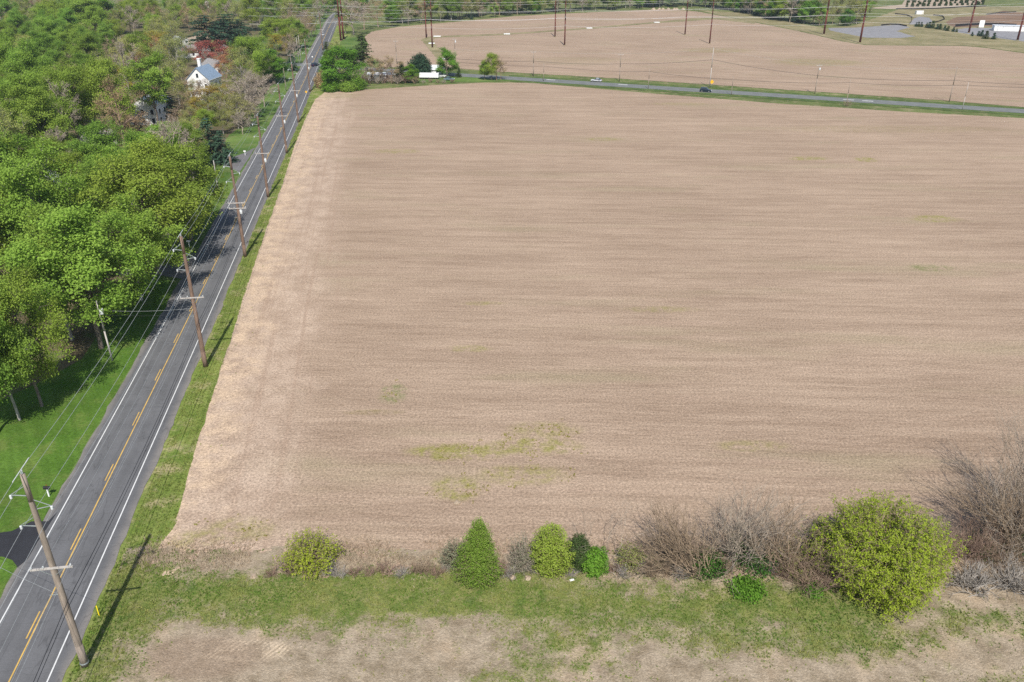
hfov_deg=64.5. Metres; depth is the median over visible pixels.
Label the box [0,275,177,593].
house lawn
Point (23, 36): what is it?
oak tree
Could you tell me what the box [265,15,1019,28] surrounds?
transmission wire
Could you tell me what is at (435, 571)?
dry brush
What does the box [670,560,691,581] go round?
dry brush
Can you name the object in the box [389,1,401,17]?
maple tree
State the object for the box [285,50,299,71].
spruce tree
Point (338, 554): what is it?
dry weeds
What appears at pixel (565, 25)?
transmission pole
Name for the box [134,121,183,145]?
maple tree
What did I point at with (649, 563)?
dry brush
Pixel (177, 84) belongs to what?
oak tree
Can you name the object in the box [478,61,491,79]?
ash tree
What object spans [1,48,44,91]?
maple tree
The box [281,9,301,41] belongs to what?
bare tree
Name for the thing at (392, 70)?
budding tree
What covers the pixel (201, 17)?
budding tree
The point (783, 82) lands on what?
overhead wire
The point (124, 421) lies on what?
overhead wire
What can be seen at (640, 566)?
dry brush
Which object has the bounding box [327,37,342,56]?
oak tree
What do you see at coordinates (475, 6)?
oak tree
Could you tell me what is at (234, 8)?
oak tree
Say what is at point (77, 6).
maple tree
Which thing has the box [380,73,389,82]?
corner brush
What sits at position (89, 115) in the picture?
ash tree
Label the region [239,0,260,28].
ash tree
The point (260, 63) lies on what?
ash tree
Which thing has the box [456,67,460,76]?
cedar tree
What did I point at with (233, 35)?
pine tree
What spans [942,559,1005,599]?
dead brush
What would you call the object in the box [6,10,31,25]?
ash tree
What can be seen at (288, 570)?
dry brush
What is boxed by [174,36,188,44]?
tan shed
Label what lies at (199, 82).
bare tree
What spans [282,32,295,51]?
bare tree
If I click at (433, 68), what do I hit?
white garage
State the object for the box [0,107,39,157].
oak tree
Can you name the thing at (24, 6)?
oak tree
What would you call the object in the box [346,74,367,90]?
roadside bush
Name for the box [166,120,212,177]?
maple tree
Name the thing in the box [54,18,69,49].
maple tree
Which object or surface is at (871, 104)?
side verge
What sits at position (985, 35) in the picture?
evergreen
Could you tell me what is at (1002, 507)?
bare thicket
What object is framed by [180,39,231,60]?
red tree
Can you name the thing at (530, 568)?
dry brush
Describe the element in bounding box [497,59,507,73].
bare tree
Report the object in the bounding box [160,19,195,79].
oak tree
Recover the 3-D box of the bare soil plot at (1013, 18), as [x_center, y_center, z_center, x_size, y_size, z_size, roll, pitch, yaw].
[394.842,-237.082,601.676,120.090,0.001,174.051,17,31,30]
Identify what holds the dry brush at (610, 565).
on the rough ground at (339, 662)
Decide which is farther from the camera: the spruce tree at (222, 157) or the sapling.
the spruce tree at (222, 157)
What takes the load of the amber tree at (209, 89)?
on the woodland floor
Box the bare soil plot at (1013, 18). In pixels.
[946,11,1023,26]
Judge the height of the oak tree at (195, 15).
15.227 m
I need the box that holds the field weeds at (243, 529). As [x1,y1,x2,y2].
[167,379,587,549]
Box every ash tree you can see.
[0,19,17,33]
[0,135,52,185]
[0,190,27,279]
[0,260,77,406]
[4,14,21,33]
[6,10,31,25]
[28,2,57,29]
[29,135,83,174]
[36,0,62,18]
[36,63,96,134]
[37,65,77,93]
[39,149,84,205]
[53,60,99,127]
[71,147,222,273]
[74,53,140,136]
[106,19,124,36]
[114,0,140,32]
[114,29,153,79]
[119,133,202,235]
[123,0,142,27]
[137,0,163,19]
[138,12,163,30]
[143,12,168,39]
[166,3,185,28]
[183,0,213,27]
[187,108,219,126]
[215,0,239,28]
[226,34,278,87]
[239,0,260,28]
[258,17,293,49]
[277,0,296,16]
[278,15,299,47]
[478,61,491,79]
[482,52,499,74]
[500,0,516,11]
[521,0,542,13]
[544,0,562,11]
[771,0,791,20]
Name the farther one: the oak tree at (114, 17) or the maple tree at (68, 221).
the oak tree at (114, 17)
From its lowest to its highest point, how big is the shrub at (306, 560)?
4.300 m
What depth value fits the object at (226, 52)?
369.61 m
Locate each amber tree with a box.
[105,65,132,91]
[143,30,172,58]
[185,94,203,115]
[199,84,239,113]
[266,34,288,55]
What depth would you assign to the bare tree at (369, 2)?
542.80 m
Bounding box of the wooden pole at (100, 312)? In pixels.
[96,299,112,360]
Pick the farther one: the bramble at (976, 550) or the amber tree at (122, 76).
the amber tree at (122, 76)
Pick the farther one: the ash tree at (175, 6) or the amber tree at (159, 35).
the ash tree at (175, 6)
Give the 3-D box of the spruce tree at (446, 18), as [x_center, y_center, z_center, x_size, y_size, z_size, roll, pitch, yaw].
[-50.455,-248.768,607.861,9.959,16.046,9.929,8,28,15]
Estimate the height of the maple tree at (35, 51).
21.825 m
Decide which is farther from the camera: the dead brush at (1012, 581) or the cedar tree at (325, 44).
the cedar tree at (325, 44)
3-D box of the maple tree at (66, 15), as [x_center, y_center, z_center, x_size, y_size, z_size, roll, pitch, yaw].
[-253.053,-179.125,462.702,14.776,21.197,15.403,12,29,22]
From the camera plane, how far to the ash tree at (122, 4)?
516.80 m
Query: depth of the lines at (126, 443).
98.41 m
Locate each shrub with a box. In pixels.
[272,526,347,583]
[437,537,466,572]
[504,530,536,576]
[528,521,577,578]
[578,544,609,578]
[614,539,645,573]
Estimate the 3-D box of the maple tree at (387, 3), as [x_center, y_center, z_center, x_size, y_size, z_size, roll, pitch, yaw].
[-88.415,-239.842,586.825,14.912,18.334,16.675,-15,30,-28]
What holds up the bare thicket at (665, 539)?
on the rough ground at (339, 662)
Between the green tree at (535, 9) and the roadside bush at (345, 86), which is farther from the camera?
the green tree at (535, 9)
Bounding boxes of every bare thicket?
[606,485,741,587]
[682,467,835,594]
[718,482,854,596]
[755,517,870,610]
[925,420,1023,553]
[938,429,1023,570]
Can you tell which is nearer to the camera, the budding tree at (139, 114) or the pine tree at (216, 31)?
the budding tree at (139, 114)
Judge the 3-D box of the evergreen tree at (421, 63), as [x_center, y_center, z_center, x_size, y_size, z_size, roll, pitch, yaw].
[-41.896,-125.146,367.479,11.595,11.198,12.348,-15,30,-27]
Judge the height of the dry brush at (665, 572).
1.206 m
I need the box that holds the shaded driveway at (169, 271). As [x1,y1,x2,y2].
[107,253,195,278]
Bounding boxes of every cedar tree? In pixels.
[322,41,329,56]
[346,49,358,66]
[354,34,374,64]
[393,61,411,83]
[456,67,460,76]
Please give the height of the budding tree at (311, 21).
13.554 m
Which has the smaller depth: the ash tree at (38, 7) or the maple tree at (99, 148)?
the maple tree at (99, 148)
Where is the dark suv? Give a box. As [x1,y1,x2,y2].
[700,87,711,91]
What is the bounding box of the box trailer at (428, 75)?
[419,73,440,78]
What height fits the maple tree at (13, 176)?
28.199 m
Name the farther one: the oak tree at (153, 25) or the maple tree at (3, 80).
the oak tree at (153, 25)
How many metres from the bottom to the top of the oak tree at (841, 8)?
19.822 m
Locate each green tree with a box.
[76,0,133,28]
[258,48,290,82]
[315,3,329,18]
[317,50,336,72]
[318,44,368,82]
[402,63,419,82]
[406,0,420,19]
[435,47,460,76]
[486,0,503,13]
[527,0,541,12]
[665,0,679,6]
[720,0,733,9]
[734,0,745,11]
[753,0,769,15]
[765,0,777,18]
[772,0,793,19]
[788,0,817,21]
[802,0,822,23]
[837,8,855,25]
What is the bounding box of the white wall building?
[991,24,1023,31]
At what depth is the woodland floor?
265.01 m
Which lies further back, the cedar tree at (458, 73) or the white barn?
the white barn
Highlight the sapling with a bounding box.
[565,487,666,563]
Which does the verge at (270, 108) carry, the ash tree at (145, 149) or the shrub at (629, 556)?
the ash tree at (145, 149)
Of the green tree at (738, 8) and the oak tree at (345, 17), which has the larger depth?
the green tree at (738, 8)
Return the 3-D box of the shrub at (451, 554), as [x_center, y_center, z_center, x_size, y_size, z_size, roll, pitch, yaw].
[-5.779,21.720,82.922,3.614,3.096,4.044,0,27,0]
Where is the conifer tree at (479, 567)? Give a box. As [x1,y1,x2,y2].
[449,515,505,590]
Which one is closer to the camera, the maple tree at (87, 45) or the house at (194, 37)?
the maple tree at (87, 45)
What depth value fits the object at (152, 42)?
363.77 m
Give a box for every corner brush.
[371,74,384,83]
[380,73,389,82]
[392,72,403,83]
[399,75,409,82]
[408,73,420,83]
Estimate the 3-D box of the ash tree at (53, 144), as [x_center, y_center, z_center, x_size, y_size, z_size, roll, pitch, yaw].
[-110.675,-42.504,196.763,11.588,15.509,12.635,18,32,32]
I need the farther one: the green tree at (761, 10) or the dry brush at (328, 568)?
the green tree at (761, 10)
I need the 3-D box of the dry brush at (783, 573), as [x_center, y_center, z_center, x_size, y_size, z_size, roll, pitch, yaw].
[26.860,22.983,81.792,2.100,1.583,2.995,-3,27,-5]
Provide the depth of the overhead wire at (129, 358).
88.96 m
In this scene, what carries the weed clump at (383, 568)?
on the rough ground at (339, 662)
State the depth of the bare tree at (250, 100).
270.89 m
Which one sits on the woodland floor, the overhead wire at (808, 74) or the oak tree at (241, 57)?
the oak tree at (241, 57)
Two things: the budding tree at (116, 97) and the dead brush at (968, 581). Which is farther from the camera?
the budding tree at (116, 97)
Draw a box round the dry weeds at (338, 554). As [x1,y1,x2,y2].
[131,521,1023,592]
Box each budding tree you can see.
[90,74,148,144]
[117,111,138,131]
[130,106,148,124]
[139,3,155,15]
[174,99,191,117]
[175,68,191,95]
[177,85,213,108]
[178,3,194,30]
[185,78,201,95]
[192,7,214,30]
[192,118,212,140]
[300,16,317,35]
[360,55,383,77]
[363,0,387,26]
[377,55,405,80]
[414,1,432,21]
[488,55,506,79]
[492,0,504,14]
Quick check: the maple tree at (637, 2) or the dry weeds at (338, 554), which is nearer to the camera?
the dry weeds at (338, 554)
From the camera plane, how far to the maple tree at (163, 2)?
612.37 m
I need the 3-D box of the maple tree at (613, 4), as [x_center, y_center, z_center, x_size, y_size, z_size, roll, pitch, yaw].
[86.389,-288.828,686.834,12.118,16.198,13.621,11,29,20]
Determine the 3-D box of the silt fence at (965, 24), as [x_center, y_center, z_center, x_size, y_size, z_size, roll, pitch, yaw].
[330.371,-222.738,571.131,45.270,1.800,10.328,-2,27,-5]
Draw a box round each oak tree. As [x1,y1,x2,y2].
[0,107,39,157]
[9,0,31,18]
[11,33,31,49]
[82,48,131,118]
[104,36,144,72]
[105,106,130,142]
[106,8,127,38]
[139,38,183,92]
[143,19,170,51]
[144,17,174,40]
[149,37,187,90]
[152,10,182,46]
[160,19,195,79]
[160,59,196,105]
[162,0,182,17]
[164,0,186,17]
[167,11,183,27]
[176,102,196,125]
[176,116,196,135]
[178,118,207,156]
[186,8,203,30]
[194,94,217,121]
[207,13,216,26]
[208,83,237,120]
[209,3,219,16]
[211,109,233,133]
[214,9,225,32]
[216,78,238,95]
[217,45,261,98]
[221,92,255,128]
[223,1,245,24]
[224,67,248,94]
[247,1,264,26]
[256,33,278,66]
[276,0,299,25]
[286,26,303,51]
[306,15,317,35]
[307,9,321,24]
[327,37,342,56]
[334,8,352,32]
[344,0,360,17]
[394,0,407,23]
[404,0,418,22]
[437,7,446,21]
[458,0,469,15]
[463,0,481,16]
[539,0,548,12]
[563,0,576,11]
[589,0,600,10]
[796,0,811,22]
[815,0,839,23]
[831,0,854,23]
[848,0,870,22]
[851,0,868,23]
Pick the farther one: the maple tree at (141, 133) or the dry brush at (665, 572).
the maple tree at (141, 133)
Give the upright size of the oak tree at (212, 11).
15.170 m
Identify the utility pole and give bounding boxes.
[9,458,88,667]
[173,230,207,367]
[223,152,246,256]
[252,113,269,196]
[274,83,287,152]
[288,62,299,122]
[302,41,310,91]
[319,13,323,49]
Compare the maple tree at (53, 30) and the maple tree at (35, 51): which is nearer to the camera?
the maple tree at (35, 51)
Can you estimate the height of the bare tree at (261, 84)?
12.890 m
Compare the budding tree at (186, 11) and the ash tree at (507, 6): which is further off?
the ash tree at (507, 6)
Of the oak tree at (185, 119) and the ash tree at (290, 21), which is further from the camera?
the ash tree at (290, 21)
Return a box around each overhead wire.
[0,0,325,502]
[0,8,322,517]
[0,8,324,567]
[0,22,321,608]
[0,30,317,625]
[11,24,325,681]
[11,29,319,628]
[16,41,320,680]
[33,38,321,681]
[37,44,320,681]
[461,62,1023,87]
[464,59,1004,83]
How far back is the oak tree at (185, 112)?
258.29 m
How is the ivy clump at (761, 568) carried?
on the rough ground at (339, 662)
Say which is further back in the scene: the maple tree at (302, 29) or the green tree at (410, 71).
the maple tree at (302, 29)
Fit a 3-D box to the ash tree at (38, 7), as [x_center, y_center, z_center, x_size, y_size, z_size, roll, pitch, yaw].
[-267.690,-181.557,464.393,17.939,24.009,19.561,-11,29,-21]
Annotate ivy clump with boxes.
[684,546,731,584]
[717,534,782,582]
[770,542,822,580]
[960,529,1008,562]
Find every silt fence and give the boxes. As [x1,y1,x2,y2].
[881,23,906,25]
[896,5,985,8]
[955,23,1016,26]
[986,11,1016,14]
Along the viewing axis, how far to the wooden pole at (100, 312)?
121.00 m
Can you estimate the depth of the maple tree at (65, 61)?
326.92 m
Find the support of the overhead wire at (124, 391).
attached to the utility pole at (237, 208)
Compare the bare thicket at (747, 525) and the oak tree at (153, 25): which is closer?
the bare thicket at (747, 525)
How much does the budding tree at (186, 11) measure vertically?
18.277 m
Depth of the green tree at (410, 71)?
350.39 m
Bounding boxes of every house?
[129,88,171,124]
[175,44,210,57]
[186,58,221,96]
[188,35,207,43]
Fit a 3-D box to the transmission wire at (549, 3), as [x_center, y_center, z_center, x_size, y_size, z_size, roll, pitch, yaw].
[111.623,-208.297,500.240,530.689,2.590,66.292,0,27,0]
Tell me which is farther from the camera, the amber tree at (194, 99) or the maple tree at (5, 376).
the amber tree at (194, 99)
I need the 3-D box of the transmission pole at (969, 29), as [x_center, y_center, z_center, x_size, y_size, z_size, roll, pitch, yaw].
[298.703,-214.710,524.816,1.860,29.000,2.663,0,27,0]
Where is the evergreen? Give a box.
[981,31,989,38]
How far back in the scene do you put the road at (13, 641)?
101.65 m
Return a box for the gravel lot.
[828,25,913,37]
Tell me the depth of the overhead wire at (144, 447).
87.47 m
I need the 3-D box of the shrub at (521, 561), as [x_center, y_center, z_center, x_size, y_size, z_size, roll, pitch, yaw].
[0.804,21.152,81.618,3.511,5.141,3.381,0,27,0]
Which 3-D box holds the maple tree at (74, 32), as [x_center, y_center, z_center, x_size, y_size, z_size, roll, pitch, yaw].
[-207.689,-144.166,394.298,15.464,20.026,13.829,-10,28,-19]
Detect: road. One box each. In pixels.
[0,12,339,681]
[280,62,1023,112]
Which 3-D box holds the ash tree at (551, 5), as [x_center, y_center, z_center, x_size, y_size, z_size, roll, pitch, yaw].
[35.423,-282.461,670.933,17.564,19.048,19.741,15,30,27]
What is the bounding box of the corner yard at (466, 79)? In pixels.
[417,72,521,81]
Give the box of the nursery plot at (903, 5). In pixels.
[872,0,981,8]
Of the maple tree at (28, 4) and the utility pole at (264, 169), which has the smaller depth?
the utility pole at (264, 169)
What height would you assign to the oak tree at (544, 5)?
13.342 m
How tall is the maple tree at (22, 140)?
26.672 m
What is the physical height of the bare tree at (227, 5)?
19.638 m
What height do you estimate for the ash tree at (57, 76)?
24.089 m
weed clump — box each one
[321,563,347,578]
[368,558,400,576]
[409,557,439,575]
[722,570,767,607]
[802,580,825,598]
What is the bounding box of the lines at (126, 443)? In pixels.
[8,25,329,681]
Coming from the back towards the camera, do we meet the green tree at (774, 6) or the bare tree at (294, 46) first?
the green tree at (774, 6)
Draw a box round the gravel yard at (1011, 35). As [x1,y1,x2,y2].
[958,28,1023,40]
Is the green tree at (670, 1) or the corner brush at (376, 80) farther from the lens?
the green tree at (670, 1)
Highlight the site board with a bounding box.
[979,20,984,26]
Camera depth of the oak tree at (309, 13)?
544.15 m
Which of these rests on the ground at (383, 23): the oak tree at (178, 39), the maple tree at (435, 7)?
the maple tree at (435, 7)
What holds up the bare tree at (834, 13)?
on the ground at (383, 23)
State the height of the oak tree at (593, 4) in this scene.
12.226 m
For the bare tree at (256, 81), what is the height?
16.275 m
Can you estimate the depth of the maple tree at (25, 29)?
419.47 m
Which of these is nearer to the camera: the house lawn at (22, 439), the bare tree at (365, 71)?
the house lawn at (22, 439)
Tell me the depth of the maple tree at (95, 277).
135.67 m
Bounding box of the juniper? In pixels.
[564,531,592,574]
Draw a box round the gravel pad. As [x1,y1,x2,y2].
[910,17,931,23]
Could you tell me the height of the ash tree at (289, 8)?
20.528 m
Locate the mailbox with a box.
[43,486,49,496]
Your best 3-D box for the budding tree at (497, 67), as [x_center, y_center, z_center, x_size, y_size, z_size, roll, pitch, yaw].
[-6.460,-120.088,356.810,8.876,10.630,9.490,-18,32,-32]
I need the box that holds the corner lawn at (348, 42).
[339,37,383,67]
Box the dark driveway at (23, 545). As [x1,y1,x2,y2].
[0,514,55,566]
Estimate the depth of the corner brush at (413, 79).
350.57 m
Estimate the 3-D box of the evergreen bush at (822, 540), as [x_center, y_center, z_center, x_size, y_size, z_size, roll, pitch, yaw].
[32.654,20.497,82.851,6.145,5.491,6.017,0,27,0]
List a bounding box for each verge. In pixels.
[0,16,328,597]
[62,17,353,681]
[509,75,1023,115]
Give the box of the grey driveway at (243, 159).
[224,148,254,171]
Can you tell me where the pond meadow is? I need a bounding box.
[699,6,1023,52]
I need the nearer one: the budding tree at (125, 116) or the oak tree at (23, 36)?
the budding tree at (125, 116)
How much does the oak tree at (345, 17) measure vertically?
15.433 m
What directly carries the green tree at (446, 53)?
on the corner yard at (466, 79)
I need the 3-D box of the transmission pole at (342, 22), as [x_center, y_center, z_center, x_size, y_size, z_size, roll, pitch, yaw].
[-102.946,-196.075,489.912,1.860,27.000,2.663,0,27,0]
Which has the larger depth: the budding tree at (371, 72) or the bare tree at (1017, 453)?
the budding tree at (371, 72)
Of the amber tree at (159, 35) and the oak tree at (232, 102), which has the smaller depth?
the oak tree at (232, 102)
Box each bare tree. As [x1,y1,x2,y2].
[40,125,76,170]
[42,75,81,151]
[101,37,119,62]
[111,37,141,94]
[121,5,143,31]
[145,115,198,171]
[160,106,188,121]
[190,78,213,95]
[199,47,209,61]
[200,0,217,19]
[216,71,264,122]
[218,0,237,18]
[222,69,276,117]
[230,95,261,124]
[231,111,252,134]
[247,72,279,106]
[281,5,297,16]
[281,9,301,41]
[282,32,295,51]
[287,42,300,61]
[296,11,306,24]
[300,18,311,39]
[313,0,323,22]
[330,0,371,34]
[348,1,380,29]
[357,59,374,80]
[368,59,389,82]
[402,7,414,24]
[475,0,486,16]
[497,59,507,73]
[743,0,755,11]
[784,0,799,21]
[830,5,839,23]
[960,456,1023,541]
[973,382,1023,513]
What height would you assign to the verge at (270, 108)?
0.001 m
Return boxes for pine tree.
[186,15,231,46]
[204,12,247,45]
[231,19,254,36]
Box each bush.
[312,70,323,88]
[319,78,341,92]
[339,79,357,91]
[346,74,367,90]
[789,488,971,623]
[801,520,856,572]
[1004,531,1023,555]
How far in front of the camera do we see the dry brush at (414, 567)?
82.35 m
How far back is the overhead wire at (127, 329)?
88.43 m
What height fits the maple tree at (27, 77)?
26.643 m
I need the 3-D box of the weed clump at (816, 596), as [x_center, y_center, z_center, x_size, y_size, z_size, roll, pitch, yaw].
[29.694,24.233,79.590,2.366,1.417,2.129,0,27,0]
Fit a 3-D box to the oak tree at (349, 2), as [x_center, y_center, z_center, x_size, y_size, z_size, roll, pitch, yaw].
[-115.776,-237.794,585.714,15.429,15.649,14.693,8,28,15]
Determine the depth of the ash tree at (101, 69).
249.41 m
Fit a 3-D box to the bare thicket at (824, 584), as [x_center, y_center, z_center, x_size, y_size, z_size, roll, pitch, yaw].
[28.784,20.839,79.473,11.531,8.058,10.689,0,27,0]
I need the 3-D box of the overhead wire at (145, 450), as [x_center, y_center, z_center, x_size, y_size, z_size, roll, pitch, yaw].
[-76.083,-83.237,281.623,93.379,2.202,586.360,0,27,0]
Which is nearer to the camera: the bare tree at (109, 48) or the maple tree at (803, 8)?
the bare tree at (109, 48)
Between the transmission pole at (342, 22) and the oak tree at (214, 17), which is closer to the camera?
the transmission pole at (342, 22)
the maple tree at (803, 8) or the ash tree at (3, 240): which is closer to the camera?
the ash tree at (3, 240)
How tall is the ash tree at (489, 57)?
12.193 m
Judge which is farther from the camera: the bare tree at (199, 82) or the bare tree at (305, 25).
the bare tree at (305, 25)
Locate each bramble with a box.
[924,506,1019,574]
[927,508,979,551]
[968,504,1023,567]
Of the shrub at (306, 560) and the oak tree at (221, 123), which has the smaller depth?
the shrub at (306, 560)
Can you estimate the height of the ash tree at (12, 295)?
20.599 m
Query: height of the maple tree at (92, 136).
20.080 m
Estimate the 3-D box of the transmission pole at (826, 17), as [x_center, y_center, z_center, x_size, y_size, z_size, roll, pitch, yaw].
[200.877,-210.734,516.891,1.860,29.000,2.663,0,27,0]
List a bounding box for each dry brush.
[262,562,279,577]
[280,556,296,575]
[319,558,339,574]
[343,566,363,577]
[363,566,376,576]
[393,563,408,578]
[408,562,422,575]
[424,565,446,578]
[493,555,508,573]
[501,562,518,580]
[526,556,538,576]
[563,567,580,576]
[607,559,625,576]
[610,562,631,579]
[631,561,646,572]
[636,547,671,573]
[640,565,660,581]
[660,563,673,577]
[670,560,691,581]
[713,552,737,572]
[720,563,739,577]
[756,559,779,576]
[768,559,788,579]
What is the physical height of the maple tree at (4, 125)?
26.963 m
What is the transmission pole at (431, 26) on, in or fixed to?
on the grass ditch
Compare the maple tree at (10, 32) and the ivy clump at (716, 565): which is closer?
the ivy clump at (716, 565)
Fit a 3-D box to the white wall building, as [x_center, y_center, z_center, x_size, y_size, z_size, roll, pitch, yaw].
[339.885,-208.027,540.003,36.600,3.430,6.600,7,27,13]
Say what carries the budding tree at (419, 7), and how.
on the ground at (383, 23)
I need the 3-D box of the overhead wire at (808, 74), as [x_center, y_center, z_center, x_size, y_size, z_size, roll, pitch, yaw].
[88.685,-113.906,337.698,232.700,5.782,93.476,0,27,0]
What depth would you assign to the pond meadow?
555.22 m
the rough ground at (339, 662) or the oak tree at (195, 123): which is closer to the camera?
the rough ground at (339, 662)
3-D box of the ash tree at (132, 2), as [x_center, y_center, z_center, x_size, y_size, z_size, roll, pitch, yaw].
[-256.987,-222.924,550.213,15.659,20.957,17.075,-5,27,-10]
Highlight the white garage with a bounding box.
[430,65,444,74]
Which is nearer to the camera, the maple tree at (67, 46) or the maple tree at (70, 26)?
the maple tree at (67, 46)
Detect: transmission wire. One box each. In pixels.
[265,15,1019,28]
[267,8,1011,19]
[268,1,1023,11]
[304,6,1003,15]
[307,0,801,7]
[309,13,998,23]
[380,0,686,2]
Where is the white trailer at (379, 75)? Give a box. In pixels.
[367,72,397,80]
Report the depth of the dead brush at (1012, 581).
80.30 m
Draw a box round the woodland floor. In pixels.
[0,9,331,399]
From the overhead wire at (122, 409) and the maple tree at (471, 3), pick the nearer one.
the overhead wire at (122, 409)
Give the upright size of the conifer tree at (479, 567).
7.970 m
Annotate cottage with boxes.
[77,128,116,144]
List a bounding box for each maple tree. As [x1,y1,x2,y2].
[0,0,20,20]
[0,28,22,46]
[0,32,25,74]
[0,36,59,91]
[0,67,66,137]
[0,71,16,82]
[0,78,24,121]
[0,81,76,151]
[0,98,14,136]
[0,120,47,193]
[0,132,109,283]
[0,196,164,348]
[0,201,96,340]
[0,272,42,420]
[0,312,18,402]
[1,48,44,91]
[3,178,56,210]
[5,9,32,35]
[16,41,43,59]
[18,21,34,40]
[23,0,33,11]
[27,30,64,63]
[31,8,62,33]
[32,16,63,50]
[44,227,118,304]
[49,30,77,65]
[53,7,80,28]
[53,160,137,254]
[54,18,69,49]
[55,55,75,68]
[56,0,112,23]
[60,117,134,172]
[65,22,93,52]
[68,22,101,52]
[68,31,106,63]
[68,53,101,79]
[72,26,102,53]
[77,161,106,195]
[78,4,107,42]
[83,187,195,300]
[85,141,120,163]
[96,20,114,42]
[98,32,118,59]
[110,126,167,211]
[121,131,149,149]
[122,49,175,123]
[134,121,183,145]
[141,138,228,240]
[160,0,178,9]
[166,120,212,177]
[248,0,265,20]
[259,0,284,30]
[286,20,309,44]
[292,0,313,21]
[321,0,333,12]
[333,5,348,18]
[379,0,392,22]
[384,5,400,26]
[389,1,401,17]
[391,0,409,22]
[420,0,441,18]
[439,0,463,19]
[460,0,474,15]
[473,0,486,15]
[489,2,498,16]
[511,0,525,12]
[607,0,618,9]
[633,0,643,7]
[797,5,813,23]
[813,5,826,25]
[849,0,870,11]
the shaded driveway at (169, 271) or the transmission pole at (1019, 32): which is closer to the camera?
the shaded driveway at (169, 271)
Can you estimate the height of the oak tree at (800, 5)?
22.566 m
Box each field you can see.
[152,83,1023,577]
[365,9,1023,106]
[365,10,709,41]
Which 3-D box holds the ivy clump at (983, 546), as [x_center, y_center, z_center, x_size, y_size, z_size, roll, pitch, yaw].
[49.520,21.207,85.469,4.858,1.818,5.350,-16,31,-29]
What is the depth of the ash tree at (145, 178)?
145.53 m
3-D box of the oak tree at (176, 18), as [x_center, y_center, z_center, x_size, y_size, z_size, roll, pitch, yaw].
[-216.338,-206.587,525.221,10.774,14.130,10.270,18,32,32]
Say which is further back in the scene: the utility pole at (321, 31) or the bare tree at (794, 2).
the bare tree at (794, 2)
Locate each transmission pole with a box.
[337,0,341,40]
[340,0,344,39]
[424,0,426,37]
[430,0,432,47]
[554,0,555,36]
[564,0,565,45]
[684,0,687,34]
[708,1,713,43]
[823,0,829,33]
[858,0,867,42]
[967,0,976,32]
[1016,14,1023,39]
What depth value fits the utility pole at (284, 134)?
235.54 m
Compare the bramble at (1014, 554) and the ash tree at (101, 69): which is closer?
the bramble at (1014, 554)
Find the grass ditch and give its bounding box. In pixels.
[421,17,754,57]
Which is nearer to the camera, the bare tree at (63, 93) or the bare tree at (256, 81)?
the bare tree at (63, 93)
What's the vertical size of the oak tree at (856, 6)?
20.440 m
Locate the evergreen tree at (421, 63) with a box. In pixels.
[407,52,431,76]
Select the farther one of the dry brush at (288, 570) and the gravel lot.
the gravel lot
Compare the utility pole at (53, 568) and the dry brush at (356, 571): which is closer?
the utility pole at (53, 568)
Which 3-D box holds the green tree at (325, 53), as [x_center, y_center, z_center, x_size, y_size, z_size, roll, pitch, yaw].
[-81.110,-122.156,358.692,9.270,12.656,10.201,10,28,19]
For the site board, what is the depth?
558.48 m
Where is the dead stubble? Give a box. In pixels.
[111,567,1022,681]
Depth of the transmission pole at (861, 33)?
477.87 m
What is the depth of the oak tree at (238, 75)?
322.99 m
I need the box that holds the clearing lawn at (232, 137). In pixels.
[225,129,240,147]
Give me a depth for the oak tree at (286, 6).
511.67 m
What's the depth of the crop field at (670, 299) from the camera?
135.78 m
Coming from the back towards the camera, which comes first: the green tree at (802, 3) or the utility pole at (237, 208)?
the green tree at (802, 3)
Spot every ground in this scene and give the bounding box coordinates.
[7,0,1023,117]
[75,546,1023,681]
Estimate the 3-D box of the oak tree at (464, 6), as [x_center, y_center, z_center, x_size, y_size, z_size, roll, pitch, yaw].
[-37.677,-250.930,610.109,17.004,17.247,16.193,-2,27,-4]
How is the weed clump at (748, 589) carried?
on the rough ground at (339, 662)
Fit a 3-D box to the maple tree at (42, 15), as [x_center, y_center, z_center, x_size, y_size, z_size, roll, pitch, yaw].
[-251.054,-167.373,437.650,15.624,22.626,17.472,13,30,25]
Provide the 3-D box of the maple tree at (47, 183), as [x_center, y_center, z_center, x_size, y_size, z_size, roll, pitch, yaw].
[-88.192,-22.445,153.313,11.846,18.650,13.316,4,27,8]
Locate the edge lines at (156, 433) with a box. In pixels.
[0,20,335,681]
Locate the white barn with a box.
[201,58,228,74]
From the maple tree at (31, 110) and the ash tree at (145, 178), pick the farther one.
the maple tree at (31, 110)
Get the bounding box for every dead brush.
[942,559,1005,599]
[982,541,1023,597]
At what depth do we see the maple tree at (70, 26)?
400.15 m
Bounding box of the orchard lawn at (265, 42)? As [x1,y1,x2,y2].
[230,38,280,66]
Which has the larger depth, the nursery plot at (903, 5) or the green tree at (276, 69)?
the nursery plot at (903, 5)
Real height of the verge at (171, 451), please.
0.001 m
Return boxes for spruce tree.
[162,87,179,120]
[196,117,237,166]
[210,130,240,166]
[258,15,271,33]
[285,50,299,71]
[438,0,450,19]
[786,1,800,22]
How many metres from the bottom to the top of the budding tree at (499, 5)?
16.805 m
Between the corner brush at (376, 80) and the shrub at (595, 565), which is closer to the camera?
the shrub at (595, 565)
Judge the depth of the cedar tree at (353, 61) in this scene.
392.95 m
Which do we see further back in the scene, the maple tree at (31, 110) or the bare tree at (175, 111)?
the bare tree at (175, 111)

